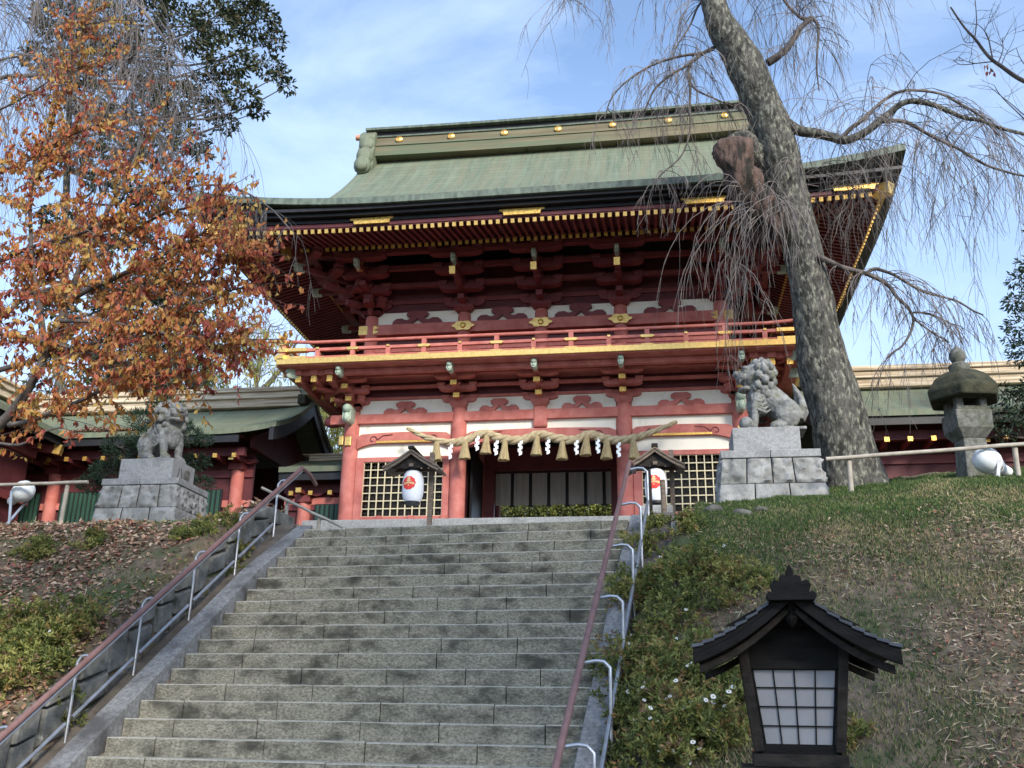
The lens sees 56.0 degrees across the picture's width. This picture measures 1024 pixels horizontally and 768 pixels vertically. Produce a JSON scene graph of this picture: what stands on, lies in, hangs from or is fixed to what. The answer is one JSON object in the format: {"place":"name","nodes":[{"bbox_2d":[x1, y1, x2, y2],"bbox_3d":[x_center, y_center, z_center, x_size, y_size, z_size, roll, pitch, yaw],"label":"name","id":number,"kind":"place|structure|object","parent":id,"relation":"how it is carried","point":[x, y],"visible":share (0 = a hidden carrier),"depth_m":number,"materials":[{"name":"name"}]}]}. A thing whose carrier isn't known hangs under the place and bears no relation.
{"place":"outdoors","nodes":[
{"label":"outdoors","id":0,"kind":"place"},
{"bbox_2d":[0,472,1023,767],"bbox_3d":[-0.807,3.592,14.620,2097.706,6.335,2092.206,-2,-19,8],"label":"ground","id":1,"kind":"structure","parent":0,"point":[186,554],"depth_m":10.23,"materials":[{"name":"green plant"}]},
{"bbox_2d":[6,480,35,523],"bbox_3d":[-9.352,2.376,18.158,0.598,1.103,0.432,-2,-19,8],"label":"floodlight","id":2,"kind":"object","parent":1,"relation":"on","point":[24,494],"visible":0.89,"depth_m":18.10,"materials":[{"name":"white metal"}]},
{"bbox_2d":[6,532,57,560],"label":"daisy shrub","id":3,"kind":"object","parent":1,"relation":"on","point":[37,549],"visible":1,"depth_m":13.79,"materials":[{"name":"green plant"}]},
{"bbox_2d":[0,639,66,700],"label":"daisy shrub","id":4,"kind":"object","parent":1,"relation":"on","point":[12,672],"visible":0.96,"depth_m":10.42,"materials":[{"name":"green plant"}]},
{"bbox_2d":[0,593,79,667],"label":"daisy shrub","id":5,"kind":"object","parent":1,"relation":"on","point":[27,612],"visible":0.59,"depth_m":11.27,"materials":[{"name":"green plant"}]},
{"bbox_2d":[0,608,86,706],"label":"daisy shrub","id":6,"kind":"object","parent":1,"relation":"on","point":[31,636],"visible":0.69,"depth_m":10.83,"materials":[{"name":"green plant"}]},
{"bbox_2d":[0,480,88,522],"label":"log rail","id":7,"kind":"object","parent":1,"relation":"on","point":[64,500],"visible":0.87,"depth_m":17.81,"materials":[{"name":"beige wood"}]},
{"bbox_2d":[0,375,92,523],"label":"side hall","id":8,"kind":"structure","parent":1,"relation":"on","point":[12,470],"depth_m":24.62,"materials":[{"name":"red wood"}]},
{"bbox_2d":[30,589,120,726],"bbox_3d":[-5.142,3.218,11.293,1.061,1.642,1.133,-2,-19,8],"label":"daisy shrub","id":9,"kind":"object","parent":1,"relation":"on","point":[81,622],"visible":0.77,"depth_m":11.36,"materials":[{"name":"green plant"}]},
{"bbox_2d":[67,524,110,550],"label":"daisy shrub","id":10,"kind":"object","parent":1,"relation":"on","point":[96,535],"visible":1,"depth_m":13.91,"materials":[{"name":"green plant"}]},
{"bbox_2d":[20,243,228,394],"bbox_3d":[-13.638,0.213,34.298,8.086,13.424,3.143,-2,-19,8],"label":"leafy tree","id":11,"kind":"object","parent":1,"relation":"on","point":[88,381],"visible":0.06,"depth_m":34.62,"materials":[{"name":"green plant"}]},
{"bbox_2d":[0,506,281,676],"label":"dry straw","id":12,"kind":"object","parent":1,"relation":"on","point":[115,556],"visible":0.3,"depth_m":13.64,"materials":[{"name":"beige plant"}]},
{"bbox_2d":[73,394,216,500],"bbox_3d":[-8.242,1.815,21.843,3.591,3.481,1.584,-2,-19,8],"label":"pine tree","id":13,"kind":"object","parent":1,"relation":"on","point":[131,441],"visible":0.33,"depth_m":21.76,"materials":[{"name":"green plant"}]},
{"bbox_2d":[0,506,294,767],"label":"retaining wall","id":14,"kind":"structure","parent":1,"relation":"on","point":[43,724],"depth_m":11.73,"materials":[{"name":"stone"}]},
{"bbox_2d":[91,458,207,522],"bbox_3d":[-7.362,2.601,19.742,2.027,1.975,1.683,-2,-19,8],"label":"stone pedestal","id":15,"kind":"object","parent":1,"relation":"on","point":[157,489],"visible":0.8,"depth_m":19.23,"materials":[{"name":"stone"}]},
{"bbox_2d":[137,400,188,463],"bbox_3d":[-7.321,1.024,20.306,1.226,1.378,0.783,-10,-22,29],"label":"guardian lion","id":16,"kind":"object","parent":15,"relation":"on","point":[162,437],"visible":0.74,"depth_m":20.02},
{"bbox_2d":[0,0,305,461],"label":"autumn cherry tree","id":17,"kind":"object","parent":1,"relation":"on","point":[138,377],"visible":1,"depth_m":9.51,"materials":[{"name":"orange plant"}]},
{"bbox_2d":[0,497,305,724],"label":"fallen leaves","id":18,"kind":"object","parent":1,"relation":"on","point":[60,524],"visible":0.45,"depth_m":13.48,"materials":[{"name":"brown plant"}]},
{"bbox_2d":[0,500,313,720],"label":"bank grass","id":19,"kind":"structure","parent":1,"relation":"on","point":[174,521],"depth_m":13.37,"materials":[{"name":"green plant"}]},
{"bbox_2d":[17,0,297,393],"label":"conifer tree","id":20,"kind":"object","parent":1,"relation":"on","point":[232,17],"visible":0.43,"depth_m":33.84,"materials":[{"name":"green plant"}]},
{"bbox_2d":[0,0,319,364],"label":"weeping tree","id":21,"kind":"object","parent":1,"relation":"on","point":[121,64],"visible":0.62,"depth_m":14.54,"materials":[{"name":"brown plant"}]},
{"bbox_2d":[104,359,228,391],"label":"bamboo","id":22,"kind":"object","parent":1,"relation":"on","point":[210,386],"visible":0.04,"depth_m":45.34,"materials":[{"name":"green plant"}]},
{"bbox_2d":[17,386,333,522],"bbox_3d":[-12.590,2.570,27.911,14.788,4.872,5.400,-2,-19,8],"label":"gate corridor","id":23,"kind":"object","parent":1,"relation":"on","point":[262,435],"visible":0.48,"depth_m":26.18,"materials":[{"name":"green metal"}]},
{"bbox_2d":[17,493,41,522],"bbox_3d":[-13.791,3.604,25.994,2.100,1.320,0.075,-2,-19,8],"label":"slatted window","id":24,"kind":"structure","parent":23,"relation":"in","point":[29,512],"depth_m":25.91,"materials":[{"name":"green paint"}]},
{"bbox_2d":[57,492,99,522],"bbox_3d":[-11.171,3.511,25.608,2.000,1.320,0.075,-2,-19,8],"label":"slatted window","id":25,"kind":"structure","parent":23,"relation":"in","point":[78,505],"depth_m":25.73,"materials":[{"name":"green paint"}]},
{"bbox_2d":[65,425,136,432],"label":"fallen leaves","id":26,"kind":"object","parent":23,"relation":"on","point":[89,429],"visible":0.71,"depth_m":25.38,"materials":[{"name":"brown plant"}]},
{"bbox_2d":[203,489,222,520],"bbox_3d":[-8.600,3.420,25.229,2.000,1.320,0.075,-2,-19,8],"label":"slatted window","id":27,"kind":"structure","parent":23,"relation":"in","point":[214,500],"depth_m":25.20,"materials":[{"name":"green paint"}]},
{"bbox_2d":[167,523,192,540],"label":"daisy shrub","id":28,"kind":"object","parent":1,"relation":"on","point":[177,531],"visible":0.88,"depth_m":14.04,"materials":[{"name":"green plant"}]},
{"bbox_2d":[180,512,220,538],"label":"daisy shrub","id":29,"kind":"object","parent":1,"relation":"on","point":[197,526],"visible":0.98,"depth_m":14.25,"materials":[{"name":"green plant"}]},
{"bbox_2d":[210,502,255,575],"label":"daisy shrub","id":30,"kind":"object","parent":1,"relation":"on","point":[226,513],"visible":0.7,"depth_m":14.54,"materials":[{"name":"green plant"}]},
{"bbox_2d":[196,319,303,388],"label":"leafy tree","id":31,"kind":"object","parent":1,"relation":"on","point":[265,360],"visible":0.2,"depth_m":42.53,"materials":[{"name":"green plant"}]},
{"bbox_2d":[204,295,314,386],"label":"bare tree","id":32,"kind":"object","parent":1,"relation":"on","point":[261,359],"visible":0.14,"depth_m":47.47,"materials":[{"name":"brown plant"}]},
{"bbox_2d":[261,486,346,528],"bbox_3d":[-3.579,2.348,16.448,1.991,1.405,0.118,-10,-22,28],"label":"log rail","id":33,"kind":"object","parent":1,"relation":"on","point":[319,516],"visible":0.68,"depth_m":16.42,"materials":[{"name":"brown wood"}]},
{"bbox_2d":[278,453,384,524],"bbox_3d":[-4.614,3.107,25.589,2.300,2.568,2.900,-2,-19,8],"label":"corridor","id":34,"kind":"object","parent":1,"relation":"on","point":[321,498],"visible":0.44,"depth_m":24.69,"materials":[{"name":"red wood"}]},
{"bbox_2d":[314,504,338,519],"bbox_3d":[-4.466,3.462,24.446,1.200,0.850,0.075,-2,-19,8],"label":"slatted window","id":35,"kind":"structure","parent":34,"relation":"in","point":[330,511],"depth_m":24.54,"materials":[{"name":"green paint"}]},
{"bbox_2d":[319,407,343,452],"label":"bamboo","id":36,"kind":"object","parent":1,"relation":"on","point":[338,432],"visible":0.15,"depth_m":38.82,"materials":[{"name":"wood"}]},
{"bbox_2d":[27,512,674,767],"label":"stone stairway","id":37,"kind":"object","parent":1,"relation":"on","point":[436,646],"visible":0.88,"depth_m":11.31,"materials":[{"name":"stone"}]},
{"bbox_2d":[0,466,317,767],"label":"handrail","id":38,"kind":"object","parent":37,"relation":"attached to","point":[13,727],"visible":0.95,"depth_m":11.67,"materials":[{"name":"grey metal"}]},
{"bbox_2d":[551,459,649,767],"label":"handrail","id":39,"kind":"object","parent":37,"relation":"attached to","point":[561,744],"visible":0.93,"depth_m":10.13,"materials":[{"name":"grey metal"}]},
{"bbox_2d":[500,505,519,517],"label":"garden shrub","id":40,"kind":"object","parent":1,"relation":"on","point":[507,511],"visible":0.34,"depth_m":40.66,"materials":[{"name":"green plant"}]},
{"bbox_2d":[513,505,545,516],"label":"garden shrub","id":41,"kind":"object","parent":1,"relation":"on","point":[524,510],"visible":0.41,"depth_m":40.44,"materials":[{"name":"green plant"}]},
{"bbox_2d":[192,100,905,528],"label":"temple gate","id":42,"kind":"structure","parent":1,"relation":"on","point":[500,276],"depth_m":23.80,"materials":[{"name":"red wood"}]},
{"bbox_2d":[469,450,483,517],"bbox_3d":[-0.919,2.884,24.905,0.060,2.050,1.480,-2,-19,8],"label":"door leaf","id":43,"kind":"structure","parent":42,"relation":"in","point":[477,467],"depth_m":24.75,"materials":[{"name":"black paint"}]},
{"bbox_2d":[406,420,677,461],"bbox_3d":[0.632,1.373,22.731,6.507,0.977,0.294,-2,-19,8],"label":"straw rope","id":44,"kind":"object","parent":42,"relation":"hanging from","point":[562,440],"visible":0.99,"depth_m":22.65,"materials":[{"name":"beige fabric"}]},
{"bbox_2d":[495,469,610,506],"bbox_3d":[1.171,2.788,26.277,3.860,1.100,0.140,-2,-19,8],"label":"hanging curtain","id":45,"kind":"object","parent":42,"relation":"hanging from","point":[555,487],"visible":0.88,"depth_m":26.24,"materials":[{"name":"grey fabric"}]},
{"bbox_2d":[537,505,565,516],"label":"garden shrub","id":46,"kind":"object","parent":1,"relation":"on","point":[549,511],"visible":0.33,"depth_m":40.54,"materials":[{"name":"green plant"}]},
{"bbox_2d":[553,504,584,516],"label":"garden shrub","id":47,"kind":"object","parent":1,"relation":"on","point":[570,511],"visible":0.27,"depth_m":40.21,"materials":[{"name":"green plant"}]},
{"bbox_2d":[572,504,604,515],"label":"garden shrub","id":48,"kind":"object","parent":1,"relation":"on","point":[591,510],"visible":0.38,"depth_m":40.06,"materials":[{"name":"green plant"}]},
{"bbox_2d":[593,504,611,515],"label":"garden shrub","id":49,"kind":"object","parent":1,"relation":"on","point":[607,511],"visible":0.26,"depth_m":39.96,"materials":[{"name":"green plant"}]},
{"bbox_2d":[585,599,686,686],"bbox_3d":[1.331,2.838,10.458,1.139,1.052,1.017,8,-21,-20],"label":"daisy shrub","id":50,"kind":"object","parent":1,"relation":"on","point":[611,657],"visible":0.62,"depth_m":10.26,"materials":[{"name":"green plant"}]},
{"bbox_2d":[613,527,667,557],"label":"daisy shrub","id":51,"kind":"object","parent":1,"relation":"on","point":[648,542],"visible":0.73,"depth_m":13.18,"materials":[{"name":"green plant"}]},
{"bbox_2d":[587,634,701,767],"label":"daisy shrub","id":52,"kind":"object","parent":1,"relation":"on","point":[620,703],"visible":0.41,"depth_m":9.36,"materials":[{"name":"green plant"}]},
{"bbox_2d":[603,539,694,612],"bbox_3d":[1.695,2.431,11.958,1.203,1.114,1.132,-2,-19,8],"label":"daisy shrub","id":53,"kind":"object","parent":1,"relation":"on","point":[621,587],"visible":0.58,"depth_m":11.73,"materials":[{"name":"green plant"}]},
{"bbox_2d":[606,656,693,760],"bbox_3d":[1.335,3.076,9.185,0.781,1.035,1.305,3,-19,-5],"label":"daisy shrub","id":54,"kind":"object","parent":1,"relation":"on","point":[649,685],"visible":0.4,"depth_m":9.14,"materials":[{"name":"green plant"}]},
{"bbox_2d":[638,510,670,539],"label":"daisy shrub","id":55,"kind":"object","parent":1,"relation":"on","point":[656,520],"visible":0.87,"depth_m":13.79,"materials":[{"name":"green plant"}]},
{"bbox_2d":[641,505,672,514],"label":"stone block","id":56,"kind":"structure","parent":1,"relation":"on","point":[657,508],"depth_m":17.74,"materials":[{"name":"grey stone"}]},
{"bbox_2d":[625,443,684,512],"bbox_3d":[2.717,2.258,18.090,1.100,2.149,0.840,-2,-19,8],"label":"lantern stand","id":57,"kind":"object","parent":56,"relation":"on","point":[654,455],"visible":0.83,"depth_m":18.07,"materials":[{"name":"brown wood"}]},
{"bbox_2d":[644,466,667,504],"bbox_3d":[2.707,1.915,18.101,0.426,0.695,0.434,-2,-19,8],"label":"paper lantern","id":58,"kind":"object","parent":57,"relation":"hanging from","point":[658,474],"visible":0.73,"depth_m":17.95,"materials":[{"name":"white paper"}]},
{"bbox_2d":[643,516,677,764],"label":"retaining wall","id":59,"kind":"structure","parent":1,"relation":"on","point":[672,524],"depth_m":13.33,"materials":[{"name":"stone"}]},
{"bbox_2d":[608,575,721,665],"bbox_3d":[1.671,2.620,10.604,1.328,1.066,0.971,-2,-19,8],"label":"daisy shrub","id":60,"kind":"object","parent":1,"relation":"on","point":[669,614],"visible":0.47,"depth_m":10.62,"materials":[{"name":"green plant"}]},
{"bbox_2d":[607,696,748,767],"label":"daisy shrub","id":61,"kind":"object","parent":1,"relation":"on","point":[662,721],"visible":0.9,"depth_m":8.37,"materials":[{"name":"green plant"}]},
{"bbox_2d":[664,505,707,541],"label":"daisy shrub","id":62,"kind":"object","parent":1,"relation":"on","point":[685,517],"visible":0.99,"depth_m":13.15,"materials":[{"name":"green plant"}]},
{"bbox_2d":[638,623,734,693],"bbox_3d":[1.817,2.738,9.600,0.941,0.738,0.970,12,-22,-28],"label":"daisy shrub","id":63,"kind":"object","parent":1,"relation":"on","point":[683,655],"visible":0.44,"depth_m":9.53,"materials":[{"name":"green plant"}]},
{"bbox_2d":[622,677,751,767],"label":"daisy shrub","id":64,"kind":"object","parent":1,"relation":"on","point":[712,699],"visible":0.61,"depth_m":8.59,"materials":[{"name":"green plant"}]},
{"bbox_2d":[629,533,757,636],"bbox_3d":[2.067,2.371,11.197,1.462,1.397,1.318,-2,-19,8],"label":"daisy shrub","id":65,"kind":"object","parent":1,"relation":"on","point":[682,569],"visible":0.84,"depth_m":11.17,"materials":[{"name":"green plant"}]},
{"bbox_2d":[703,504,722,512],"bbox_3d":[2.948,1.847,14.116,0.286,0.168,0.220,-2,-19,8],"label":"rock","id":66,"kind":"object","parent":1,"relation":"on","point":[714,507],"visible":0.52,"depth_m":14.03,"materials":[{"name":"grey stone"}]},
{"bbox_2d":[710,664,744,704],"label":"daisy shrub","id":67,"kind":"object","parent":1,"relation":"on","point":[734,676],"visible":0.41,"depth_m":9.09,"materials":[{"name":"green plant"}]},
{"bbox_2d":[697,553,778,607],"bbox_3d":[2.618,2.283,11.184,0.944,0.742,0.882,8,-21,-20],"label":"daisy shrub","id":68,"kind":"object","parent":1,"relation":"on","point":[765,576],"visible":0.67,"depth_m":11.09,"materials":[{"name":"green plant"}]},
{"bbox_2d":[733,508,751,516],"bbox_3d":[3.363,1.907,14.000,0.329,0.204,0.237,-2,-19,8],"label":"rock","id":69,"kind":"object","parent":1,"relation":"on","point":[742,511],"visible":0.37,"depth_m":13.94,"materials":[{"name":"grey stone"}]},
{"bbox_2d":[753,506,766,511],"bbox_3d":[3.676,1.873,14.210,0.240,0.137,0.178,-2,-19,8],"label":"rock","id":70,"kind":"object","parent":1,"relation":"on","point":[758,509],"visible":0.5,"depth_m":14.15,"materials":[{"name":"grey stone"}]},
{"bbox_2d":[517,0,1023,487],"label":"weeping cherry tree","id":71,"kind":"object","parent":1,"relation":"on","point":[764,180],"visible":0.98,"depth_m":18.10,"materials":[{"name":"grey plant"}]},
{"bbox_2d":[715,426,828,502],"bbox_3d":[4.267,1.757,16.049,1.936,1.885,1.704,-2,-19,8],"label":"stone pedestal","id":72,"kind":"object","parent":1,"relation":"on","point":[756,463],"visible":0.62,"depth_m":15.48,"materials":[{"name":"stone"}]},
{"bbox_2d":[732,357,808,437],"bbox_3d":[4.435,0.208,16.552,1.228,1.377,0.785,-2,-19,8],"label":"guardian lion","id":73,"kind":"object","parent":72,"relation":"on","point":[766,396],"visible":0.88,"depth_m":16.29},
{"bbox_2d":[691,565,902,767],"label":"wooden lantern","id":74,"kind":"object","parent":1,"relation":"on","point":[794,646],"visible":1,"depth_m":4.95,"materials":[{"name":"black wood"}]},
{"bbox_2d":[751,669,837,745],"bbox_3d":[1.471,1.670,4.978,0.464,0.387,0.062,-3,-20,12],"label":"paper window","id":75,"kind":"structure","parent":74,"relation":"in","point":[795,706],"depth_m":4.98,"materials":[{"name":"white paper"}]},
{"bbox_2d":[682,467,1023,767],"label":"bank grass","id":76,"kind":"structure","parent":1,"relation":"on","point":[951,481],"depth_m":11.65,"materials":[{"name":"green plant"}]},
{"bbox_2d":[684,472,1023,767],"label":"dry straw","id":77,"kind":"object","parent":1,"relation":"on","point":[974,629],"visible":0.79,"depth_m":9.60,"materials":[{"name":"beige plant"}]},
{"bbox_2d":[687,486,1023,767],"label":"fallen leaves","id":78,"kind":"object","parent":1,"relation":"on","point":[980,645],"visible":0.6,"depth_m":10.11,"materials":[{"name":"brown plant"}]},
{"bbox_2d":[847,710,878,751],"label":"daisy shrub","id":79,"kind":"object","parent":1,"relation":"on","point":[855,725],"visible":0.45,"depth_m":8.20,"materials":[{"name":"green plant"}]},
{"bbox_2d":[792,360,1023,478],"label":"gate corridor","id":80,"kind":"object","parent":1,"relation":"on","point":[904,433],"visible":0.16,"depth_m":23.12,"materials":[{"name":"red wood"}]},
{"bbox_2d":[826,442,1023,491],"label":"log rail","id":81,"kind":"object","parent":1,"relation":"on","point":[1014,446],"visible":0.81,"depth_m":14.69,"materials":[{"name":"beige wood"}]},
{"bbox_2d":[927,346,997,477],"bbox_3d":[7.443,0.573,15.761,1.162,2.544,1.135,-2,-19,8],"label":"stone lantern","id":82,"kind":"object","parent":1,"relation":"on","point":[962,395],"visible":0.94,"depth_m":15.54,"materials":[{"name":"stone"}]},
{"bbox_2d":[938,0,1023,122],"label":"bare cherry tree","id":83,"kind":"object","parent":1,"relation":"on","point":[1002,66],"visible":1,"depth_m":8.94,"materials":[{"name":"brown plant"}]},
{"bbox_2d":[972,448,1012,477],"bbox_3d":[7.356,1.315,14.680,0.598,0.703,0.432,-2,-19,8],"label":"floodlight","id":84,"kind":"object","parent":1,"relation":"on","point":[988,461],"visible":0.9,"depth_m":14.60,"materials":[{"name":"white metal"}]},
{"bbox_2d":[989,230,1023,443],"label":"conifer tree","id":85,"kind":"object","parent":1,"relation":"on","point":[1011,410],"visible":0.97,"depth_m":20.88,"materials":[{"name":"green plant"}]},
{"bbox_2d":[0,0,1023,508],"label":"sky","id":86,"kind":"structure","parent":0,"point":[356,66],"materials":[{"name":"blue"}]},
{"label":"paved court","id":87,"kind":"structure","parent":0,"visible":0},
{"bbox_2d":[383,446,446,525],"bbox_3d":[-1.926,2.435,18.770,1.100,2.322,0.840,-2,-19,8],"label":"lantern stand","id":88,"kind":"object","parent":87,"relation":"on","point":[412,457],"visible":0.94,"depth_m":18.79,"materials":[{"name":"brown wood"}]},
{"bbox_2d":[402,468,423,505],"bbox_3d":[-1.935,2.010,18.809,0.426,0.695,0.434,-2,-19,8],"label":"paper lantern","id":89,"kind":"object","parent":88,"relation":"hanging from","point":[412,486],"visible":1,"depth_m":18.65,"materials":[{"name":"white paper"}]},
{"bbox_2d":[646,469,652,512],"bbox_3d":[2.347,2.105,16.467,0.119,1.302,0.107,-2,-19,8],"label":"timber post","id":90,"kind":"object","parent":87,"relation":"on","point":[650,494],"visible":0.38,"depth_m":16.51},
{"bbox_2d":[660,479,666,511],"bbox_3d":[2.611,2.162,16.619,0.122,1.034,0.104,-2,-19,8],"label":"timber post","id":91,"kind":"object","parent":87,"relation":"on","point":[663,496],"visible":0.6,"depth_m":16.66,"materials":[{"name":"brown wood"}]}
]}

